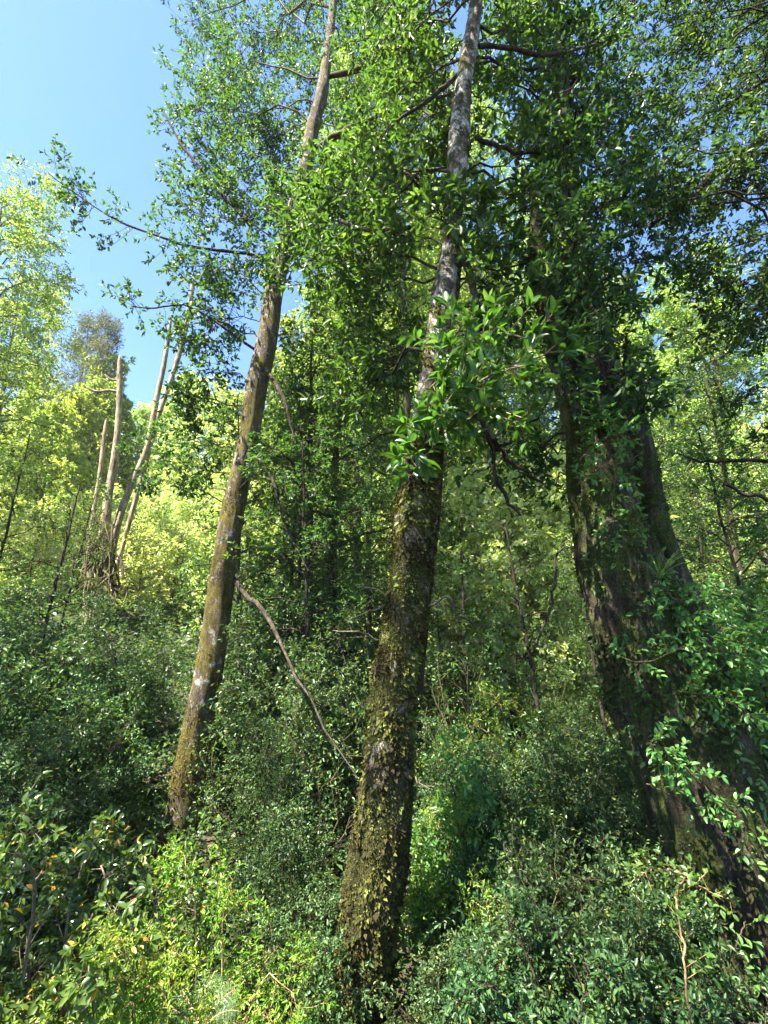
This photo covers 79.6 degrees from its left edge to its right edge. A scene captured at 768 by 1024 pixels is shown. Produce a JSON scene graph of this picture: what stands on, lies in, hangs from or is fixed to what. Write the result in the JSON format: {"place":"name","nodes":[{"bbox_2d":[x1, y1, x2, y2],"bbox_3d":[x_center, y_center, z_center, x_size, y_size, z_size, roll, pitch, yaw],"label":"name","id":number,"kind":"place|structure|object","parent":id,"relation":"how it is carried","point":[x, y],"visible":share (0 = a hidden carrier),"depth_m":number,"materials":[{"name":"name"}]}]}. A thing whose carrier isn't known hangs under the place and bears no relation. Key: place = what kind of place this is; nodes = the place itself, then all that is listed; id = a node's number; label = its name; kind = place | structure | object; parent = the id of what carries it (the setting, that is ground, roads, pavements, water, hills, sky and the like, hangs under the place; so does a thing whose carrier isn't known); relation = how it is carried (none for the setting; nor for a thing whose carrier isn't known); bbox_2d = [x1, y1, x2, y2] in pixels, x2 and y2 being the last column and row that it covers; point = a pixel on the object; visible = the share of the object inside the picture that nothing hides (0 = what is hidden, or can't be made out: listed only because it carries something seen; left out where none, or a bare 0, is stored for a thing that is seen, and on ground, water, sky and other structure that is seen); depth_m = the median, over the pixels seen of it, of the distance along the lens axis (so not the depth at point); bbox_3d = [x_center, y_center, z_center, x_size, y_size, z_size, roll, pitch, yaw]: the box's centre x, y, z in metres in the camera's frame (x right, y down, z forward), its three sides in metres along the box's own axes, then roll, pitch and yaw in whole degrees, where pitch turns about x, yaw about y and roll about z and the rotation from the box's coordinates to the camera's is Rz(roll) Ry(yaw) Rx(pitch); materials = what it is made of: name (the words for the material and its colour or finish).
{"place":"outdoors","nodes":[
{"label":"outdoors","id":0,"kind":"place"},
{"bbox_2d":[0,508,767,1022],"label":"ground","id":1,"kind":"structure","parent":0,"point":[208,838],"depth_m":5.07,"materials":[{"name":"green plant"}]},
{"bbox_2d":[0,418,67,647],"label":"understory tree","id":2,"kind":"object","parent":1,"relation":"on","point":[35,449],"visible":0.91,"depth_m":9.76,"materials":[{"name":"green plant"}]},
{"bbox_2d":[0,742,69,946],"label":"understory shrub","id":3,"kind":"object","parent":1,"relation":"on","point":[37,811],"visible":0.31,"depth_m":3.24,"materials":[{"name":"green plant"}]},
{"bbox_2d":[0,503,83,608],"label":"hillside bush","id":4,"kind":"object","parent":1,"relation":"on","point":[36,544],"visible":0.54,"depth_m":14.28,"materials":[{"name":"green plant"}]},
{"bbox_2d":[0,934,84,1023],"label":"glossy shrub","id":5,"kind":"object","parent":1,"relation":"on","point":[23,990],"visible":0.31,"depth_m":2.15,"materials":[{"name":"green plant"}]},
{"bbox_2d":[0,151,87,584],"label":"forest tree","id":6,"kind":"object","parent":1,"relation":"on","point":[28,238],"visible":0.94,"depth_m":16.96,"materials":[{"name":"green plant"}]},
{"bbox_2d":[0,266,91,536],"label":"forest tree","id":7,"kind":"object","parent":1,"relation":"on","point":[53,356],"visible":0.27,"depth_m":26.96,"materials":[{"name":"green plant"}]},
{"bbox_2d":[0,394,101,592],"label":"hillside tree","id":8,"kind":"object","parent":1,"relation":"on","point":[66,464],"visible":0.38,"depth_m":21.40,"materials":[{"name":"green plant"}]},
{"bbox_2d":[0,715,106,949],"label":"understory shrub","id":9,"kind":"object","parent":1,"relation":"on","point":[12,792],"visible":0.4,"depth_m":3.59,"materials":[{"name":"green plant"}]},
{"bbox_2d":[0,474,109,669],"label":"sapling","id":10,"kind":"object","parent":1,"relation":"on","point":[60,568],"visible":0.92,"depth_m":8.42,"materials":[{"name":"green plant"}]},
{"bbox_2d":[0,634,118,848],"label":"understory shrub","id":11,"kind":"object","parent":1,"relation":"on","point":[16,713],"visible":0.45,"depth_m":4.66,"materials":[{"name":"green plant"}]},
{"bbox_2d":[11,384,124,538],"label":"hillside tree","id":12,"kind":"object","parent":1,"relation":"on","point":[93,409],"visible":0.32,"depth_m":25.94,"materials":[{"name":"green plant"}]},
{"bbox_2d":[1,771,140,937],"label":"understory shrub","id":13,"kind":"object","parent":1,"relation":"on","point":[72,818],"visible":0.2,"depth_m":3.84,"materials":[{"name":"green plant"}]},
{"bbox_2d":[36,486,113,669],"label":"understory tree","id":14,"kind":"object","parent":1,"relation":"on","point":[71,613],"visible":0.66,"depth_m":10.85,"materials":[{"name":"green plant"}]},
{"bbox_2d":[0,604,158,761],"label":"understory shrub","id":15,"kind":"object","parent":1,"relation":"on","point":[51,637],"visible":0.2,"depth_m":6.12,"materials":[{"name":"green plant"}]},
{"bbox_2d":[0,674,166,845],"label":"understory shrub","id":16,"kind":"object","parent":1,"relation":"on","point":[146,759],"visible":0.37,"depth_m":4.91,"materials":[{"name":"green plant"}]},
{"bbox_2d":[37,305,134,495],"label":"conifer","id":17,"kind":"object","parent":1,"relation":"on","point":[103,348],"visible":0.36,"depth_m":33.31,"materials":[{"name":"green plant"}]},
{"bbox_2d":[41,374,135,530],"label":"hillside tree","id":18,"kind":"object","parent":1,"relation":"on","point":[107,385],"visible":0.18,"depth_m":30.31,"materials":[{"name":"green plant"}]},
{"bbox_2d":[20,652,188,806],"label":"understory shrub","id":19,"kind":"object","parent":1,"relation":"on","point":[130,704],"visible":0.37,"depth_m":6.22,"materials":[{"name":"green plant"}]},
{"bbox_2d":[86,355,122,628],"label":"dead tree","id":20,"kind":"object","parent":1,"relation":"on","point":[111,479],"visible":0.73,"depth_m":13.83,"materials":[{"name":"beige wood"}]},
{"bbox_2d":[70,508,129,615],"bbox_3d":[-7.755,1.290,12.529,1.746,3.015,1.070,-7,-16,24],"label":"root tangle","id":21,"kind":"object","parent":20,"relation":"attached to","point":[105,575],"visible":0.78,"depth_m":12.47,"materials":[{"name":"brown plant"}]},
{"bbox_2d":[41,592,178,784],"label":"understory shrub","id":22,"kind":"object","parent":1,"relation":"on","point":[133,651],"visible":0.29,"depth_m":6.60,"materials":[{"name":"green plant"}]},
{"bbox_2d":[0,769,246,1023],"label":"glossy shrub","id":23,"kind":"object","parent":1,"relation":"on","point":[93,987],"visible":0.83,"depth_m":2.30,"materials":[{"name":"green plant"}]},
{"bbox_2d":[91,600,189,719],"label":"understory shrub","id":24,"kind":"object","parent":1,"relation":"on","point":[150,635],"visible":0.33,"depth_m":8.67,"materials":[{"name":"green plant"}]},
{"bbox_2d":[5,908,292,1023],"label":"lime shrub","id":25,"kind":"object","parent":1,"relation":"on","point":[172,961],"visible":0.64,"depth_m":1.95,"materials":[{"name":"green plant"}]},
{"bbox_2d":[110,519,188,613],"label":"hillside bush","id":26,"kind":"object","parent":1,"relation":"on","point":[132,560],"visible":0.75,"depth_m":14.38,"materials":[{"name":"green plant"}]},
{"bbox_2d":[129,514,212,615],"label":"hillside bush","id":27,"kind":"object","parent":1,"relation":"on","point":[171,539],"visible":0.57,"depth_m":15.26,"materials":[{"name":"green plant"}]},
{"bbox_2d":[135,370,235,520],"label":"hillside tree","id":28,"kind":"object","parent":1,"relation":"on","point":[223,398],"visible":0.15,"depth_m":34.74,"materials":[{"name":"green plant"}]},
{"bbox_2d":[44,829,338,1023],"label":"lime shrub","id":29,"kind":"object","parent":1,"relation":"on","point":[142,1017],"visible":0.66,"depth_m":2.33,"materials":[{"name":"green plant"}]},
{"bbox_2d":[6,0,427,840],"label":"slender tree","id":30,"kind":"object","parent":1,"relation":"on","point":[212,646],"visible":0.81,"depth_m":7.29,"materials":[{"name":"green plant"}]},
{"bbox_2d":[169,606,288,812],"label":"understory shrub","id":31,"kind":"object","parent":1,"relation":"on","point":[249,672],"visible":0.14,"depth_m":5.94,"materials":[{"name":"green plant"}]},
{"bbox_2d":[167,388,297,781],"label":"understory tree","id":32,"kind":"object","parent":1,"relation":"on","point":[221,411],"visible":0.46,"depth_m":7.41,"materials":[{"name":"green plant"}]},
{"bbox_2d":[175,699,340,867],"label":"bare shrub","id":33,"kind":"object","parent":1,"relation":"on","point":[262,778],"visible":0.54,"depth_m":4.47,"materials":[{"name":"green plant"}]},
{"bbox_2d":[196,607,341,840],"bbox_3d":[-1.424,2.437,5.381,2.014,2.624,1.606,-10,-18,34],"label":"understory shrub","id":34,"kind":"object","parent":1,"relation":"on","point":[259,697],"visible":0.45,"depth_m":5.33,"materials":[{"name":"green plant"}]},
{"bbox_2d":[200,786,349,973],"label":"understory shrub","id":35,"kind":"object","parent":1,"relation":"on","point":[289,840],"visible":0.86,"depth_m":3.27,"materials":[{"name":"green plant"}]},
{"bbox_2d":[217,714,341,879],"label":"understory shrub","id":36,"kind":"object","parent":1,"relation":"on","point":[269,793],"visible":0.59,"depth_m":4.38,"materials":[{"name":"green plant"}]},
{"bbox_2d":[203,349,366,636],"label":"forest tree","id":37,"kind":"object","parent":1,"relation":"on","point":[269,436],"visible":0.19,"depth_m":10.93,"materials":[{"name":"green plant"}]},
{"bbox_2d":[217,588,361,820],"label":"understory shrub","id":38,"kind":"object","parent":1,"relation":"on","point":[291,607],"visible":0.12,"depth_m":5.98,"materials":[{"name":"green plant"}]},
{"bbox_2d":[232,361,358,660],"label":"understory tree","id":39,"kind":"object","parent":1,"relation":"on","point":[271,385],"visible":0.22,"depth_m":7.88,"materials":[{"name":"green plant"}]},
{"bbox_2d":[224,605,370,854],"bbox_3d":[-0.708,2.377,5.266,2.013,2.624,1.606,8,-17,-28],"label":"understory shrub","id":40,"kind":"object","parent":1,"relation":"on","point":[338,719],"visible":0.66,"depth_m":4.99,"materials":[{"name":"green plant"}]},
{"bbox_2d":[210,897,388,1023],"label":"shrub","id":41,"kind":"object","parent":1,"relation":"on","point":[275,929],"visible":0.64,"depth_m":2.48,"materials":[{"name":"green plant"}]},
{"bbox_2d":[239,681,363,887],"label":"bare shrub","id":42,"kind":"object","parent":1,"relation":"on","point":[312,782],"visible":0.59,"depth_m":4.37,"materials":[{"name":"green plant"}]},
{"bbox_2d":[236,413,368,820],"bbox_3d":[-1.039,1.226,6.093,1.729,5.422,1.789,-4,-16,15],"label":"understory tree","id":43,"kind":"object","parent":1,"relation":"on","point":[304,507],"visible":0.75,"depth_m":6.09,"materials":[{"name":"green plant"}]},
{"bbox_2d":[221,313,389,788],"bbox_3d":[-1.174,0.324,7.336,2.890,7.883,3.020,7,-17,-26],"label":"forest tree","id":44,"kind":"object","parent":1,"relation":"on","point":[281,414],"visible":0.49,"depth_m":7.53,"materials":[{"name":"green plant"}]},
{"bbox_2d":[276,580,378,809],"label":"understory shrub","id":45,"kind":"object","parent":1,"relation":"on","point":[369,644],"visible":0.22,"depth_m":6.46,"materials":[{"name":"green plant"}]},
{"bbox_2d":[265,376,393,790],"bbox_3d":[-0.798,0.932,7.516,2.236,6.777,2.162,7,-17,-25],"label":"understory tree","id":46,"kind":"object","parent":1,"relation":"on","point":[337,488],"visible":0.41,"depth_m":7.46,"materials":[{"name":"green plant"}]},
{"bbox_2d":[289,384,400,702],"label":"forest tree","id":47,"kind":"object","parent":1,"relation":"on","point":[369,483],"visible":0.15,"depth_m":10.71,"materials":[{"name":"green plant"}]},
{"bbox_2d":[236,270,457,764],"bbox_3d":[-0.681,-0.177,8.732,3.667,9.572,3.509,13,-19,-39],"label":"forest tree","id":48,"kind":"object","parent":1,"relation":"on","point":[377,570],"visible":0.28,"depth_m":8.70,"materials":[{"name":"green plant"}]},
{"bbox_2d":[267,0,443,718],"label":"forest tree","id":49,"kind":"object","parent":1,"relation":"on","point":[340,63],"visible":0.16,"depth_m":13.70,"materials":[{"name":"green plant"}]},
{"bbox_2d":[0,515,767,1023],"bbox_3d":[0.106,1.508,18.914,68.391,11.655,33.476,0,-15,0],"label":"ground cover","id":50,"kind":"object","parent":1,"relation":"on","point":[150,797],"visible":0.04,"depth_m":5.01,"materials":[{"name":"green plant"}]},
{"bbox_2d":[306,272,480,642],"bbox_3d":[0.333,-0.907,12.172,4.033,12.536,4.642,-7,-16,24],"label":"forest tree","id":51,"kind":"object","parent":1,"relation":"on","point":[412,393],"visible":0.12,"depth_m":11.89,"materials":[{"name":"green plant"}]},
{"bbox_2d":[312,4,502,468],"bbox_3d":[0.397,-5.161,11.480,4.601,20.453,5.506,8,-17,-29],"label":"forest tree","id":52,"kind":"object","parent":1,"relation":"on","point":[406,397],"visible":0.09,"depth_m":11.39,"materials":[{"name":"green plant"}]},
{"bbox_2d":[367,928,506,1023],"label":"shrub","id":53,"kind":"object","parent":1,"relation":"on","point":[402,1017],"visible":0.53,"depth_m":2.51,"materials":[{"name":"green plant"}]},
{"bbox_2d":[354,570,522,733],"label":"hillside bush","id":54,"kind":"object","parent":1,"relation":"on","point":[470,626],"visible":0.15,"depth_m":9.61,"materials":[{"name":"green plant"}]},
{"bbox_2d":[358,481,532,736],"bbox_3d":[1.643,2.166,12.162,4.754,6.682,6.215,-2,-15,6],"label":"hillside bush","id":55,"kind":"object","parent":1,"relation":"on","point":[456,499],"visible":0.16,"depth_m":11.48,"materials":[{"name":"green plant"}]},
{"bbox_2d":[262,0,629,1023],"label":"mossy tree","id":56,"kind":"object","parent":1,"relation":"on","point":[376,874],"visible":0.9,"depth_m":4.02,"materials":[{"name":"green plant"}]},
{"bbox_2d":[417,549,482,739],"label":"understory tree","id":57,"kind":"object","parent":1,"relation":"on","point":[443,571],"visible":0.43,"depth_m":7.42,"materials":[{"name":"green plant"}]},
{"bbox_2d":[401,827,510,1004],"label":"understory shrub","id":58,"kind":"object","parent":1,"relation":"on","point":[482,862],"visible":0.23,"depth_m":3.02,"materials":[{"name":"green plant"}]},
{"bbox_2d":[414,593,510,788],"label":"cane shrub","id":59,"kind":"object","parent":1,"relation":"on","point":[449,689],"visible":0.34,"depth_m":6.92,"materials":[{"name":"green plant"}]},
{"bbox_2d":[430,520,496,739],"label":"sapling","id":60,"kind":"object","parent":1,"relation":"on","point":[468,615],"visible":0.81,"depth_m":7.55,"materials":[{"name":"green plant"}]},
{"bbox_2d":[395,782,540,976],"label":"lime shrub","id":61,"kind":"object","parent":1,"relation":"on","point":[410,897],"visible":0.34,"depth_m":3.04,"materials":[{"name":"green plant"}]},
{"bbox_2d":[397,715,543,959],"bbox_3d":[0.389,2.426,3.486,1.520,1.670,1.199,12,-19,-38],"label":"leafy shrub","id":62,"kind":"object","parent":1,"relation":"on","point":[480,793],"visible":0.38,"depth_m":3.34,"materials":[{"name":"green plant"}]},
{"bbox_2d":[396,88,552,503],"bbox_3d":[3.431,-6.109,16.844,5.569,24.759,6.666,10,-18,-34],"label":"forest tree","id":63,"kind":"object","parent":1,"relation":"on","point":[473,153],"visible":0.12,"depth_m":17.10,"materials":[{"name":"green plant"}]},
{"bbox_2d":[392,251,562,636],"bbox_3d":[4.202,-2.547,18.082,8.378,17.523,6.293,17,-22,-47],"label":"forest tree","id":64,"kind":"object","parent":1,"relation":"on","point":[472,446],"visible":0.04,"depth_m":17.52,"materials":[{"name":"green plant"}]},
{"bbox_2d":[411,913,560,1023],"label":"shrub","id":65,"kind":"object","parent":1,"relation":"on","point":[461,948],"visible":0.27,"depth_m":2.31,"materials":[{"name":"green plant"}]},
{"bbox_2d":[419,541,558,752],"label":"hillside bush","id":66,"kind":"object","parent":1,"relation":"on","point":[493,640],"visible":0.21,"depth_m":9.95,"materials":[{"name":"green plant"}]},
{"bbox_2d":[412,845,571,1023],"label":"shrub","id":67,"kind":"object","parent":1,"relation":"on","point":[462,913],"visible":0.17,"depth_m":2.86,"materials":[{"name":"green plant"}]},
{"bbox_2d":[414,649,589,840],"bbox_3d":[1.005,2.574,4.842,2.055,2.181,1.954,-13,-20,40],"label":"bare shrub","id":68,"kind":"object","parent":1,"relation":"on","point":[478,706],"visible":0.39,"depth_m":4.72,"materials":[{"name":"green plant"}]},
{"bbox_2d":[412,736,596,915],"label":"understory shrub","id":69,"kind":"object","parent":1,"relation":"on","point":[541,829],"visible":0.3,"depth_m":3.60,"materials":[{"name":"green plant"}]},
{"bbox_2d":[414,679,608,816],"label":"lime shrub","id":70,"kind":"object","parent":1,"relation":"on","point":[485,689],"visible":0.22,"depth_m":5.37,"materials":[{"name":"green plant"}]},
{"bbox_2d":[426,447,607,741],"bbox_3d":[3.188,1.687,12.257,5.486,7.710,7.172,1,-15,-5],"label":"hillside bush","id":71,"kind":"object","parent":1,"relation":"on","point":[485,496],"visible":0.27,"depth_m":10.78,"materials":[{"name":"green plant"}]},
{"bbox_2d":[441,544,596,740],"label":"hillside bush","id":72,"kind":"object","parent":1,"relation":"on","point":[493,617],"visible":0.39,"depth_m":9.58,"materials":[{"name":"green plant"}]},
{"bbox_2d":[475,511,586,746],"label":"sapling","id":73,"kind":"object","parent":1,"relation":"on","point":[529,659],"visible":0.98,"depth_m":5.94,"materials":[{"name":"green plant"}]},
{"bbox_2d":[427,805,655,1023],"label":"bare shrub","id":74,"kind":"object","parent":1,"relation":"on","point":[556,879],"visible":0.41,"depth_m":2.58,"materials":[{"name":"green plant"}]},
{"bbox_2d":[490,531,613,738],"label":"hillside bush","id":75,"kind":"object","parent":1,"relation":"on","point":[566,636],"visible":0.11,"depth_m":9.87,"materials":[{"name":"green plant"}]},
{"bbox_2d":[471,709,639,915],"bbox_3d":[1.377,2.576,3.942,1.567,1.639,1.653,-3,-15,11],"label":"understory shrub","id":76,"kind":"object","parent":1,"relation":"on","point":[546,792],"visible":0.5,"depth_m":3.97,"materials":[{"name":"green plant"}]},
{"bbox_2d":[510,618,603,756],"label":"cane shrub","id":77,"kind":"object","parent":1,"relation":"on","point":[554,700],"visible":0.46,"depth_m":8.01,"materials":[{"name":"green plant"}]},
{"bbox_2d":[435,875,694,1023],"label":"shrub","id":78,"kind":"object","parent":1,"relation":"on","point":[518,988],"visible":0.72,"depth_m":2.04,"materials":[{"name":"green plant"}]},
{"bbox_2d":[424,823,723,1023],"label":"shrub","id":79,"kind":"object","parent":1,"relation":"on","point":[501,915],"visible":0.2,"depth_m":2.60,"materials":[{"name":"green plant"}]},
{"bbox_2d":[535,508,612,763],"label":"understory tree","id":80,"kind":"object","parent":1,"relation":"on","point":[585,644],"visible":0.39,"depth_m":7.48,"materials":[{"name":"green plant"}]},
{"bbox_2d":[456,851,730,1023],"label":"shrub","id":81,"kind":"object","parent":1,"relation":"on","point":[645,979],"visible":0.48,"depth_m":2.19,"materials":[{"name":"green plant"}]},
{"bbox_2d":[539,725,656,898],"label":"understory shrub","id":82,"kind":"object","parent":1,"relation":"on","point":[598,807],"visible":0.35,"depth_m":3.75,"materials":[{"name":"green plant"}]},
{"bbox_2d":[454,0,767,1021],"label":"old tree","id":83,"kind":"object","parent":1,"relation":"on","point":[590,314],"visible":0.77,"depth_m":3.43,"materials":[{"name":"green plant"}]},
{"bbox_2d":[571,379,653,552],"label":"climbing vine","id":84,"kind":"object","parent":83,"relation":"attached to","point":[614,423],"visible":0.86,"depth_m":3.21,"materials":[{"name":"green plant"}]},
{"bbox_2d":[564,420,767,1018],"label":"climbing fern","id":85,"kind":"object","parent":83,"relation":"attached to","point":[668,697],"visible":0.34,"depth_m":3.08,"materials":[{"name":"green plant"}]},
{"bbox_2d":[622,845,742,1023],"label":"climbing vine","id":86,"kind":"object","parent":83,"relation":"attached to","point":[691,881],"visible":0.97,"depth_m":2.20,"materials":[{"name":"green plant"}]},
{"bbox_2d":[608,571,767,833],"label":"climbing vine","id":87,"kind":"object","parent":83,"relation":"attached to","point":[709,664],"visible":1,"depth_m":2.81,"materials":[{"name":"green plant"}]},
{"bbox_2d":[635,772,767,1022],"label":"climbing vine","id":88,"kind":"object","parent":83,"relation":"attached to","point":[745,858],"visible":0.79,"depth_m":2.29,"materials":[{"name":"green plant"}]},
{"bbox_2d":[511,484,745,739],"bbox_3d":[5.051,2.134,10.960,4.389,6.168,5.737,14,-20,-42],"label":"hillside bush","id":89,"kind":"object","parent":1,"relation":"on","point":[545,516],"visible":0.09,"depth_m":10.68,"materials":[{"name":"green plant"}]},
{"bbox_2d":[499,805,767,1023],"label":"shrub","id":90,"kind":"object","parent":1,"relation":"on","point":[655,878],"visible":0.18,"depth_m":2.58,"materials":[{"name":"green plant"}]},
{"bbox_2d":[562,894,767,1023],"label":"shrub","id":91,"kind":"object","parent":1,"relation":"on","point":[715,1001],"visible":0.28,"depth_m":2.18,"materials":[{"name":"green plant"}]},
{"bbox_2d":[594,0,767,501],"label":"overhanging tree","id":92,"kind":"object","parent":1,"relation":"on","point":[741,163],"visible":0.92,"depth_m":5.36,"materials":[{"name":"green plant"}]},
{"bbox_2d":[624,259,767,597],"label":"forest tree","id":93,"kind":"object","parent":1,"relation":"on","point":[662,364],"visible":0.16,"depth_m":16.34,"materials":[{"name":"green plant"}]},
{"bbox_2d":[645,235,767,614],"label":"forest tree","id":94,"kind":"object","parent":1,"relation":"on","point":[763,361],"visible":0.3,"depth_m":15.35,"materials":[{"name":"green plant"}]},
{"bbox_2d":[654,304,767,651],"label":"forest tree","id":95,"kind":"object","parent":1,"relation":"on","point":[715,424],"visible":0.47,"depth_m":11.03,"materials":[{"name":"green plant"}]},
{"bbox_2d":[669,462,759,681],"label":"understory tree","id":96,"kind":"object","parent":1,"relation":"on","point":[719,534],"visible":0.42,"depth_m":8.49,"materials":[{"name":"green plant"}]},
{"bbox_2d":[665,421,767,688],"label":"understory tree","id":97,"kind":"object","parent":1,"relation":"on","point":[760,532],"visible":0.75,"depth_m":6.67,"materials":[{"name":"green plant"}]},
{"bbox_2d":[714,567,767,775],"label":"leafy shrub","id":98,"kind":"object","parent":1,"relation":"on","point":[763,735],"visible":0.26,"depth_m":4.70,"materials":[{"name":"green plant"}]},
{"bbox_2d":[0,0,767,493],"label":"sky","id":99,"kind":"structure","parent":0,"point":[85,72],"materials":[{"name":"blue"}]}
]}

